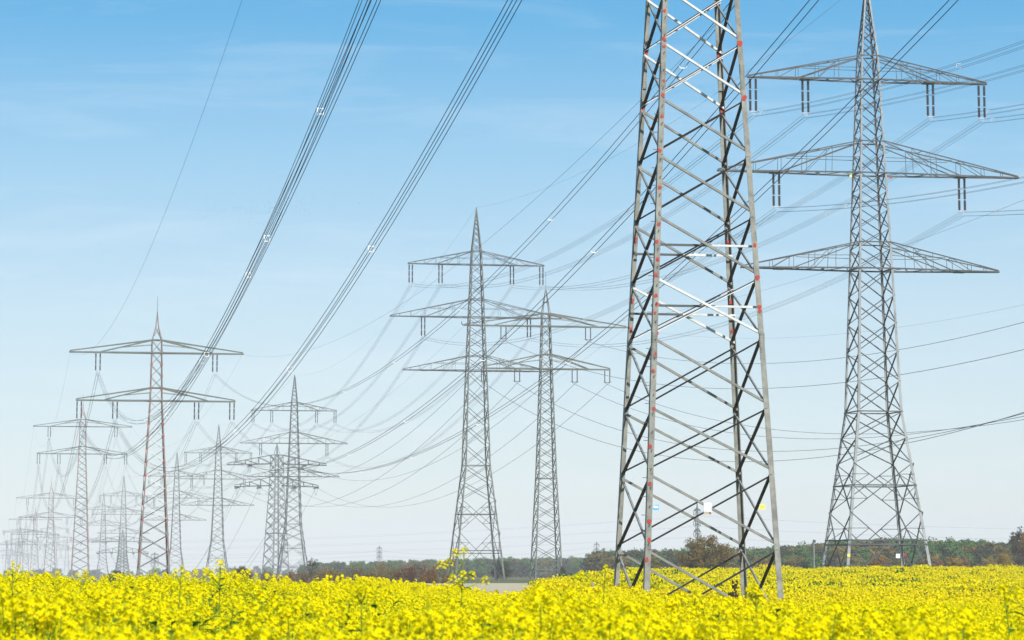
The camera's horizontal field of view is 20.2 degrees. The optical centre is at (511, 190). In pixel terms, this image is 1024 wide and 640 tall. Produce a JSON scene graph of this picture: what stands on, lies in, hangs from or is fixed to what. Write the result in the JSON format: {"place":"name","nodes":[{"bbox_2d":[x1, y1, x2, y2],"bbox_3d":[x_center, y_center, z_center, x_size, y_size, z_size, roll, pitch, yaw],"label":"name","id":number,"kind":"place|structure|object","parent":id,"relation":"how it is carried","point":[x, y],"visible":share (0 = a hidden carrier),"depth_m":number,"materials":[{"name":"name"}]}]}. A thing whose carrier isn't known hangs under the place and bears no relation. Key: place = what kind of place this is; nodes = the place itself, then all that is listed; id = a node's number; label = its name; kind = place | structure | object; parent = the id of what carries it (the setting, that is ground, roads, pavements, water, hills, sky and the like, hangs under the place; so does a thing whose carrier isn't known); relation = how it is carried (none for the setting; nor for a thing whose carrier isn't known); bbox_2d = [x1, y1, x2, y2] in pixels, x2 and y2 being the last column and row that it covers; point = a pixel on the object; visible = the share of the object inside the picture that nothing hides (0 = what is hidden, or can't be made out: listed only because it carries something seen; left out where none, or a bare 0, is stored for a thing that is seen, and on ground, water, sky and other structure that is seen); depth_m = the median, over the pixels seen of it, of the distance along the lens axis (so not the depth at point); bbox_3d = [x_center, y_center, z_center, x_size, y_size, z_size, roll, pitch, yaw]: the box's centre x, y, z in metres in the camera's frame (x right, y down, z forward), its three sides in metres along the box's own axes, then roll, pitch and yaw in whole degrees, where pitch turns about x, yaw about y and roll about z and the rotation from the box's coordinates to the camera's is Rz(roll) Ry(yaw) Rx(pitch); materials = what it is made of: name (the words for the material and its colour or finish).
{"place":"outdoors","nodes":[
{"label":"outdoors","id":0,"kind":"place"},
{"bbox_2d":[2,575,552,588],"bbox_3d":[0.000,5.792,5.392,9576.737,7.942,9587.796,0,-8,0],"label":"ground","id":1,"kind":"structure","parent":0,"point":[518,579],"depth_m":615.54,"materials":[{"name":"soil"}]},
{"bbox_2d":[1,540,20,570],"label":"lattice pylon","id":2,"kind":"object","parent":1,"relation":"on","point":[10,550],"visible":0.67,"depth_m":2579.98,"materials":[{"name":"metal"}]},
{"bbox_2d":[8,561,25,595],"bbox_3d":[-4.095,3.744,23.805,0.125,1.360,0.283,0,-8,0],"label":"rape plant","id":3,"kind":"object","parent":1,"relation":"on","point":[14,574],"visible":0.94,"depth_m":23.80,"materials":[{"name":"yellow plant"}]},
{"bbox_2d":[2,539,34,568],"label":"lattice pylon","id":4,"kind":"object","parent":1,"relation":"on","point":[20,552],"visible":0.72,"depth_m":2430.29,"materials":[{"name":"grey metal"}]},
{"bbox_2d":[4,528,35,570],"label":"lattice pylon","id":5,"kind":"object","parent":1,"relation":"on","point":[18,545],"visible":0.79,"depth_m":2232.33,"materials":[{"name":"metal"}]},
{"bbox_2d":[6,521,47,572],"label":"lattice pylon","id":6,"kind":"object","parent":1,"relation":"on","point":[24,543],"visible":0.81,"depth_m":2044.10,"materials":[{"name":"grey metal"}]},
{"bbox_2d":[9,507,61,575],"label":"lattice pylon","id":7,"kind":"object","parent":1,"relation":"on","point":[33,538],"visible":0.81,"depth_m":1657.16,"materials":[{"name":"grey metal"}]},
{"bbox_2d":[16,476,84,572],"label":"lattice pylon","id":8,"kind":"object","parent":1,"relation":"on","point":[53,517],"visible":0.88,"depth_m":1266.41,"materials":[{"name":"grey metal"}]},
{"bbox_2d":[36,523,71,573],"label":"lattice pylon","id":9,"kind":"object","parent":1,"relation":"on","point":[53,541],"visible":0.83,"depth_m":2282.51,"materials":[{"name":"metal"}]},
{"bbox_2d":[52,539,81,575],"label":"lattice pylon","id":10,"kind":"object","parent":1,"relation":"on","point":[68,553],"visible":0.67,"depth_m":2480.45,"materials":[{"name":"metal"}]},
{"bbox_2d":[33,394,131,580],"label":"lattice pylon","id":11,"kind":"object","parent":1,"relation":"on","point":[86,493],"visible":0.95,"depth_m":887.68,"materials":[{"name":"grey metal"}]},
{"bbox_2d":[1,1,241,552],"bbox_3d":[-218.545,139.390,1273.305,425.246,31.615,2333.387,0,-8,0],"label":"earth wire","id":12,"kind":"object","parent":11,"relation":"attached to","point":[156,233],"visible":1,"depth_m":243.39,"materials":[{"name":"grey metal"}]},
{"bbox_2d":[6,0,370,562],"bbox_3d":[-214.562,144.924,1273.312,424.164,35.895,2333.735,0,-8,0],"label":"conductor bundle","id":13,"kind":"object","parent":11,"relation":"hanging from","point":[249,263],"visible":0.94,"depth_m":195.12,"materials":[{"name":"grey metal"}]},
{"bbox_2d":[2,0,380,571],"bbox_3d":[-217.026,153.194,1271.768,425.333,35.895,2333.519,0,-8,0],"label":"conductor bundle","id":14,"kind":"object","parent":11,"relation":"hanging from","point":[253,255],"visible":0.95,"depth_m":169.04,"materials":[{"name":"grey metal"}]},
{"bbox_2d":[10,0,521,569],"bbox_3d":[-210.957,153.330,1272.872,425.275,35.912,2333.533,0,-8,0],"label":"conductor bundle","id":15,"kind":"object","parent":11,"relation":"hanging from","point":[348,276],"visible":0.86,"depth_m":169.96,"materials":[{"name":"grey metal"}]},
{"bbox_2d":[41,17,722,553],"bbox_3d":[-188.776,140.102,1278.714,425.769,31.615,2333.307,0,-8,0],"label":"earth wire","id":16,"kind":"object","parent":11,"relation":"attached to","point":[399,305],"visible":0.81,"depth_m":276.36,"materials":[{"name":"grey metal"}]},
{"bbox_2d":[31,4,733,559],"bbox_3d":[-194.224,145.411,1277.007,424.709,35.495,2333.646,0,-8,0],"label":"conductor bundle","id":17,"kind":"object","parent":11,"relation":"hanging from","point":[485,286],"visible":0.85,"depth_m":216.08,"materials":[{"name":"grey metal"}]},
{"bbox_2d":[27,0,818,568],"bbox_3d":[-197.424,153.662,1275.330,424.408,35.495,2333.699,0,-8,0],"label":"conductor bundle","id":18,"kind":"object","parent":11,"relation":"hanging from","point":[551,290],"visible":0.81,"depth_m":182.18,"materials":[{"name":"grey metal"}]},
{"bbox_2d":[46,0,957,567],"bbox_3d":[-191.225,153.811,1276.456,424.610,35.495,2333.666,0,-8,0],"label":"conductor bundle","id":19,"kind":"object","parent":11,"relation":"hanging from","point":[648,292],"visible":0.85,"depth_m":176.13,"materials":[{"name":"grey metal"}]},
{"bbox_2d":[79,494,128,580],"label":"lattice pylon","id":20,"kind":"object","parent":1,"relation":"on","point":[102,532],"visible":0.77,"depth_m":1787.73,"materials":[{"name":"metal"}]},
{"bbox_2d":[106,570,130,581],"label":"broadleaf tree","id":21,"kind":"object","parent":1,"relation":"on","point":[114,572],"visible":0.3,"depth_m":613.66,"materials":[{"name":"green plant"}]},
{"bbox_2d":[93,477,153,579],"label":"lattice pylon","id":22,"kind":"object","parent":1,"relation":"on","point":[125,511],"visible":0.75,"depth_m":1520.51,"materials":[{"name":"metal"}]},
{"bbox_2d":[95,530,152,575],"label":"lattice pylon","id":23,"kind":"object","parent":1,"relation":"on","point":[121,551],"visible":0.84,"depth_m":1487.73,"materials":[{"name":"metal"}]},
{"bbox_2d":[258,384,1023,579],"bbox_3d":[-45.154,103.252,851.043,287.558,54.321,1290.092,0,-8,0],"label":"conductor wire","id":24,"kind":"object","parent":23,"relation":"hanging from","point":[670,408],"visible":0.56,"depth_m":523.86,"materials":[{"name":"grey metal"}]},
{"bbox_2d":[151,552,158,572],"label":"lattice mast","id":25,"kind":"object","parent":1,"relation":"on","point":[154,562],"visible":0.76,"depth_m":1685.33,"materials":[{"name":"metal"}]},
{"bbox_2d":[69,298,243,576],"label":"lattice pylon","id":26,"kind":"object","parent":1,"relation":"on","point":[161,401],"visible":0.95,"depth_m":503.86,"materials":[{"name":"grey metal"}]},
{"bbox_2d":[140,454,210,577],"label":"lattice pylon","id":27,"kind":"object","parent":1,"relation":"on","point":[190,495],"visible":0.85,"depth_m":1292.76,"materials":[{"name":"metal"}]},
{"bbox_2d":[171,564,186,630],"bbox_3d":[-2.421,3.368,20.788,0.082,1.330,0.182,5,-9,-36],"label":"rape plant","id":28,"kind":"object","parent":1,"relation":"on","point":[176,570],"visible":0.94,"depth_m":20.82,"materials":[{"name":"yellow plant"}]},
{"bbox_2d":[201,559,224,628],"bbox_3d":[-2.054,3.217,19.762,0.157,1.369,0.296,2,-8,-15],"label":"rape plant","id":29,"kind":"object","parent":1,"relation":"on","point":[210,573],"visible":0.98,"depth_m":19.81,"materials":[{"name":"yellow plant"}]},
{"bbox_2d":[175,425,259,577],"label":"lattice pylon","id":30,"kind":"object","parent":1,"relation":"on","point":[221,493],"visible":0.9,"depth_m":1084.56,"materials":[{"name":"metal"}]},
{"bbox_2d":[229,566,253,582],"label":"broadleaf tree","id":31,"kind":"object","parent":1,"relation":"on","point":[240,569],"visible":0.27,"depth_m":415.81,"materials":[{"name":"green plant"}]},
{"bbox_2d":[250,570,281,584],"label":"bush","id":32,"kind":"object","parent":1,"relation":"on","point":[264,578],"visible":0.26,"depth_m":376.34,"materials":[{"name":"brown plant"}]},
{"bbox_2d":[227,444,326,580],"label":"lattice pylon","id":33,"kind":"object","parent":1,"relation":"on","point":[274,500],"visible":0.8,"depth_m":915.58,"materials":[{"name":"metal"}]},
{"bbox_2d":[240,375,347,579],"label":"lattice pylon","id":34,"kind":"object","parent":1,"relation":"on","point":[288,476],"visible":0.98,"depth_m":856.82,"materials":[{"name":"metal"}]},
{"bbox_2d":[278,570,315,583],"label":"bush","id":35,"kind":"object","parent":1,"relation":"on","point":[304,578],"visible":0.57,"depth_m":368.60,"materials":[{"name":"brown plant"}]},
{"bbox_2d":[306,557,319,578],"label":"bare tree","id":36,"kind":"object","parent":1,"relation":"on","point":[312,566],"visible":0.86,"depth_m":416.31,"materials":[{"name":"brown plant"}]},
{"bbox_2d":[312,566,345,582],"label":"bush","id":37,"kind":"object","parent":1,"relation":"on","point":[324,573],"visible":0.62,"depth_m":341.84,"materials":[{"name":"brown plant"}]},
{"bbox_2d":[335,564,377,580],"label":"bush","id":38,"kind":"object","parent":1,"relation":"on","point":[360,572],"visible":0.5,"depth_m":346.81,"materials":[{"name":"brown plant"}]},
{"bbox_2d":[348,581,372,636],"bbox_3d":[-0.813,2.707,15.295,0.170,1.259,0.245,5,-9,-32],"label":"rape plant","id":39,"kind":"object","parent":1,"relation":"on","point":[361,592],"visible":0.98,"depth_m":15.34,"materials":[{"name":"yellow plant"}]},
{"bbox_2d":[377,545,381,560],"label":"lattice mast","id":40,"kind":"object","parent":1,"relation":"on","point":[378,556],"visible":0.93,"depth_m":1884.72,"materials":[{"name":"metal"}]},
{"bbox_2d":[12,553,587,562],"bbox_3d":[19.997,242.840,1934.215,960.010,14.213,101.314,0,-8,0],"label":"conductor wire","id":41,"kind":"object","parent":40,"relation":"attached to","point":[253,561],"visible":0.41,"depth_m":1916.20,"materials":[{"name":"grey metal"}]},
{"bbox_2d":[19,547,633,558],"bbox_3d":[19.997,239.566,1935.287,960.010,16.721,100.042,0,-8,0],"label":"conductor wire","id":42,"kind":"object","parent":40,"relation":"attached to","point":[370,551],"visible":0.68,"depth_m":1886.78,"materials":[{"name":"grey metal"}]},
{"bbox_2d":[369,563,403,582],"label":"bush","id":43,"kind":"object","parent":1,"relation":"on","point":[383,573],"visible":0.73,"depth_m":348.64,"materials":[{"name":"brown plant"}]},
{"bbox_2d":[392,562,430,582],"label":"bush","id":44,"kind":"object","parent":1,"relation":"on","point":[410,574],"visible":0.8,"depth_m":346.54,"materials":[{"name":"brown plant"}]},
{"bbox_2d":[418,566,453,582],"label":"bush","id":45,"kind":"object","parent":1,"relation":"on","point":[433,577],"visible":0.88,"depth_m":342.52,"materials":[{"name":"brown plant"}]},
{"bbox_2d":[436,547,488,606],"bbox_3d":[-0.388,3.597,22.726,0.433,1.564,0.299,0,-8,0],"label":"rape plant","id":46,"kind":"object","parent":1,"relation":"on","point":[461,573],"visible":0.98,"depth_m":22.81,"materials":[{"name":"yellow plant"}]},
{"bbox_2d":[390,207,561,580],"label":"lattice pylon","id":47,"kind":"object","parent":1,"relation":"on","point":[469,356],"visible":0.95,"depth_m":530.39,"materials":[{"name":"metal"}]},
{"bbox_2d":[491,560,513,579],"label":"broadleaf tree","id":48,"kind":"object","parent":1,"relation":"on","point":[505,564],"visible":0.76,"depth_m":614.02,"materials":[{"name":"green plant"}]},
{"bbox_2d":[0,564,1023,639],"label":"rape field","id":49,"kind":"structure","parent":1,"relation":"on","point":[916,602],"depth_m":20.59,"materials":[{"name":"yellow plant"}]},
{"bbox_2d":[3,536,1023,579],"bbox_3d":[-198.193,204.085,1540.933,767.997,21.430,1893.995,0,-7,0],"label":"forest","id":50,"kind":"object","parent":1,"relation":"on","point":[971,554],"visible":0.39,"depth_m":695.12,"materials":[{"name":"green plant"}]},
{"bbox_2d":[461,290,627,578],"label":"lattice pylon","id":51,"kind":"object","parent":1,"relation":"on","point":[540,394],"visible":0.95,"depth_m":559.07,"materials":[{"name":"metal"}]},
{"bbox_2d":[100,384,1023,574],"bbox_3d":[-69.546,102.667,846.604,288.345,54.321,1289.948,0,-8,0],"label":"conductor wire","id":52,"kind":"object","parent":51,"relation":"hanging from","point":[639,451],"visible":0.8,"depth_m":446.18,"materials":[{"name":"grey metal"}]},
{"bbox_2d":[107,340,1023,570],"bbox_3d":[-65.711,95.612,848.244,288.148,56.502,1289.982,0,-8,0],"label":"conductor wire","id":53,"kind":"object","parent":51,"relation":"hanging from","point":[660,384],"visible":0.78,"depth_m":443.78,"materials":[{"name":"grey metal"}]},
{"bbox_2d":[112,383,1023,569],"bbox_3d":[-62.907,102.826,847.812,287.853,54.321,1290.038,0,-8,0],"label":"conductor wire","id":54,"kind":"object","parent":51,"relation":"hanging from","point":[630,433],"visible":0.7,"depth_m":500.99,"materials":[{"name":"grey metal"}]},
{"bbox_2d":[115,104,1021,523],"bbox_3d":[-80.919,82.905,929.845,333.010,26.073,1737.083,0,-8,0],"label":"conductor bundle","id":55,"kind":"object","parent":51,"relation":"hanging from","point":[677,260],"visible":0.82,"depth_m":372.79,"materials":[{"name":"grey metal"}]},
{"bbox_2d":[133,384,1022,567],"bbox_3d":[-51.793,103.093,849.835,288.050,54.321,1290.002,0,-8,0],"label":"conductor wire","id":56,"kind":"object","parent":51,"relation":"hanging from","point":[655,416],"visible":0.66,"depth_m":516.00,"materials":[{"name":"grey metal"}]},
{"bbox_2d":[143,322,1023,566],"bbox_3d":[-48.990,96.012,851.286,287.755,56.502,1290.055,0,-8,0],"label":"conductor wire","id":57,"kind":"object","parent":51,"relation":"hanging from","point":[673,359],"visible":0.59,"depth_m":481.86,"materials":[{"name":"grey metal"}]},
{"bbox_2d":[234,200,1022,465],"bbox_3d":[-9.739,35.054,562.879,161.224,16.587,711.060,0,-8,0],"label":"earth wire","id":58,"kind":"object","parent":51,"relation":"attached to","point":[679,310],"visible":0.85,"depth_m":391.52,"materials":[{"name":"grey metal"}]},
{"bbox_2d":[379,306,1015,462],"bbox_3d":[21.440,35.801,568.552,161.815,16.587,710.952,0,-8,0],"label":"earth wire","id":59,"kind":"object","parent":51,"relation":"attached to","point":[716,337],"visible":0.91,"depth_m":456.52,"materials":[{"name":"grey metal"}]},
{"bbox_2d":[559,566,566,576],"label":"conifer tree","id":60,"kind":"object","parent":1,"relation":"on","point":[563,571],"visible":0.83,"depth_m":535.11,"materials":[{"name":"green plant"}]},
{"bbox_2d":[580,555,596,571],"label":"bare tree","id":61,"kind":"object","parent":1,"relation":"on","point":[588,564],"visible":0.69,"depth_m":376.95,"materials":[{"name":"brown plant"}]},
{"bbox_2d":[573,564,608,603],"bbox_3d":[0.598,3.539,21.767,0.280,1.423,0.170,0,-8,0],"label":"rape plant","id":62,"kind":"object","parent":1,"relation":"on","point":[582,573],"visible":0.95,"depth_m":21.81,"materials":[{"name":"yellow plant"}]},
{"bbox_2d":[651,557,659,568],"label":"young tree","id":63,"kind":"object","parent":1,"relation":"on","point":[655,564],"visible":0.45,"depth_m":465.52,"materials":[{"name":"green plant"}]},
{"bbox_2d":[693,504,700,538],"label":"lattice mast","id":64,"kind":"object","parent":1,"relation":"on","point":[697,523],"visible":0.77,"depth_m":993.40,"materials":[{"name":"metal"}]},
{"bbox_2d":[0,537,799,555],"bbox_3d":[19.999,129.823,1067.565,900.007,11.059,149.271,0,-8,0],"label":"conductor wire","id":65,"kind":"object","parent":64,"relation":"attached to","point":[344,551],"visible":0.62,"depth_m":1029.90,"materials":[{"name":"grey metal"}]},
{"bbox_2d":[169,538,805,556],"bbox_3d":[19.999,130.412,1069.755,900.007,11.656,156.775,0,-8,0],"label":"conductor wire","id":66,"kind":"object","parent":64,"relation":"attached to","point":[470,548],"visible":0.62,"depth_m":1016.55,"materials":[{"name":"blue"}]},
{"bbox_2d":[64,516,994,542],"bbox_3d":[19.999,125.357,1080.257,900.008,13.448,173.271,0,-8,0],"label":"conductor wire","id":67,"kind":"object","parent":64,"relation":"attached to","point":[488,529],"visible":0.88,"depth_m":1021.06,"materials":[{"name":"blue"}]},
{"bbox_2d":[97,526,985,550],"bbox_3d":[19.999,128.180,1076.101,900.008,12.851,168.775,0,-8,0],"label":"conductor wire","id":68,"kind":"object","parent":64,"relation":"attached to","point":[520,537],"visible":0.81,"depth_m":1015.26,"materials":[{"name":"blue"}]},
{"bbox_2d":[134,526,982,548],"bbox_3d":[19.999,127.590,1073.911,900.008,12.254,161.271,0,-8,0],"label":"conductor wire","id":69,"kind":"object","parent":64,"relation":"attached to","point":[540,535],"visible":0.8,"depth_m":1014.15,"materials":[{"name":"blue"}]},
{"bbox_2d":[136,516,997,543],"bbox_3d":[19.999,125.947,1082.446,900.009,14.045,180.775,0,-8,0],"label":"conductor wire","id":70,"kind":"object","parent":64,"relation":"attached to","point":[553,526],"visible":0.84,"depth_m":1015.69,"materials":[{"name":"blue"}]},
{"bbox_2d":[614,0,783,600],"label":"lattice pylon","id":71,"kind":"object","parent":1,"relation":"on","point":[653,293],"visible":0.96,"depth_m":115.22,"materials":[{"name":"metal"}]},
{"bbox_2d":[673,534,733,568],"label":"oak tree","id":72,"kind":"object","parent":1,"relation":"on","point":[692,559],"visible":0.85,"depth_m":444.97,"materials":[{"name":"brown plant"}]},
{"bbox_2d":[732,580,738,598],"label":"dock stalk","id":73,"kind":"object","parent":1,"relation":"on","point":[735,588],"visible":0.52,"depth_m":95.03,"materials":[{"name":"brown"}]},
{"bbox_2d":[743,583,767,614],"bbox_3d":[1.344,2.794,15.800,0.097,1.277,0.213,3,-8,-24],"label":"rape plant","id":74,"kind":"object","parent":1,"relation":"on","point":[757,591],"visible":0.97,"depth_m":15.85,"materials":[{"name":"yellow plant"}]},
{"bbox_2d":[813,540,815,567],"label":"slim pole","id":75,"kind":"object","parent":1,"relation":"on","point":[814,541],"visible":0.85,"depth_m":337.31,"materials":[{"name":"metal"}]},
{"bbox_2d":[717,0,1018,567],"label":"lattice pylon","id":76,"kind":"object","parent":1,"relation":"on","point":[890,271],"visible":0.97,"depth_m":294.96,"materials":[{"name":"metal"}]},
{"bbox_2d":[118,0,839,487],"bbox_3d":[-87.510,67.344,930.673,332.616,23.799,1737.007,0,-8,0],"label":"earth wire","id":77,"kind":"object","parent":76,"relation":"attached to","point":[500,202],"visible":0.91,"depth_m":441.02,"materials":[{"name":"grey metal"}]},
{"bbox_2d":[83,41,1022,522],"bbox_3d":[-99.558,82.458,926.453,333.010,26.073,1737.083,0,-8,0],"label":"conductor bundle","id":78,"kind":"object","parent":76,"relation":"hanging from","point":[649,199],"visible":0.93,"depth_m":319.01,"materials":[{"name":"grey metal"}]},
{"bbox_2d":[88,176,1023,539],"bbox_3d":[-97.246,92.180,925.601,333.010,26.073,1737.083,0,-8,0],"label":"conductor bundle","id":79,"kind":"object","parent":76,"relation":"hanging from","point":[626,304],"visible":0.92,"depth_m":336.31,"materials":[{"name":"grey metal"}]},
{"bbox_2d":[93,65,1023,523],"bbox_3d":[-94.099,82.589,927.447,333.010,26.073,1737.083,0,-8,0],"label":"conductor bundle","id":80,"kind":"object","parent":76,"relation":"hanging from","point":[623,241],"visible":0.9,"depth_m":340.25,"materials":[{"name":"grey metal"}]},
{"bbox_2d":[120,210,1021,540],"bbox_3d":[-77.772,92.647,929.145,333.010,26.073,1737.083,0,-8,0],"label":"conductor bundle","id":81,"kind":"object","parent":76,"relation":"hanging from","point":[648,340],"visible":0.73,"depth_m":407.85,"materials":[{"name":"grey metal"}]},
{"bbox_2d":[125,114,1020,523],"bbox_3d":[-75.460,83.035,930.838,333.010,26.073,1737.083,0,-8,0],"label":"conductor bundle","id":82,"kind":"object","parent":76,"relation":"hanging from","point":[679,274],"visible":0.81,"depth_m":407.37,"materials":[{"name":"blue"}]},
{"bbox_2d":[864,555,884,568],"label":"broadleaf tree","id":83,"kind":"object","parent":1,"relation":"on","point":[873,562],"visible":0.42,"depth_m":514.81,"materials":[{"name":"brown plant"}]},
{"bbox_2d":[883,558,908,566],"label":"broadleaf tree","id":84,"kind":"object","parent":1,"relation":"on","point":[897,562],"visible":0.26,"depth_m":495.43,"materials":[{"name":"brown plant"}]},
{"bbox_2d":[943,556,965,566],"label":"maple tree","id":85,"kind":"object","parent":1,"relation":"on","point":[949,561],"visible":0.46,"depth_m":515.26,"materials":[{"name":"brown plant"}]},
{"bbox_2d":[997,551,1013,567],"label":"maple tree","id":86,"kind":"object","parent":1,"relation":"on","point":[1003,559],"visible":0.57,"depth_m":495.47,"materials":[{"name":"brown plant"}]},
{"bbox_2d":[996,582,1023,634],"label":"rape plant","id":87,"kind":"object","parent":1,"relation":"on","point":[1004,587],"visible":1,"depth_m":14.85,"materials":[{"name":"yellow plant"}]},
{"bbox_2d":[1007,526,1023,567],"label":"broadleaf tree","id":88,"kind":"object","parent":1,"relation":"on","point":[1015,541],"visible":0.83,"depth_m":555.59,"materials":[{"name":"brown plant"}]},
{"bbox_2d":[1018,529,1023,566],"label":"broadleaf tree","id":89,"kind":"object","parent":1,"relation":"on","point":[1022,544],"visible":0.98,"depth_m":535.65,"materials":[{"name":"brown plant"}]},
{"bbox_2d":[426,583,531,593],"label":"stubble field","id":90,"kind":"structure","parent":0,"point":[501,588],"depth_m":283.34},
{"bbox_2d":[0,0,1023,574],"label":"sky","id":91,"kind":"structure","parent":0,"point":[103,102],"materials":[{"name":"blue"}]}
]}

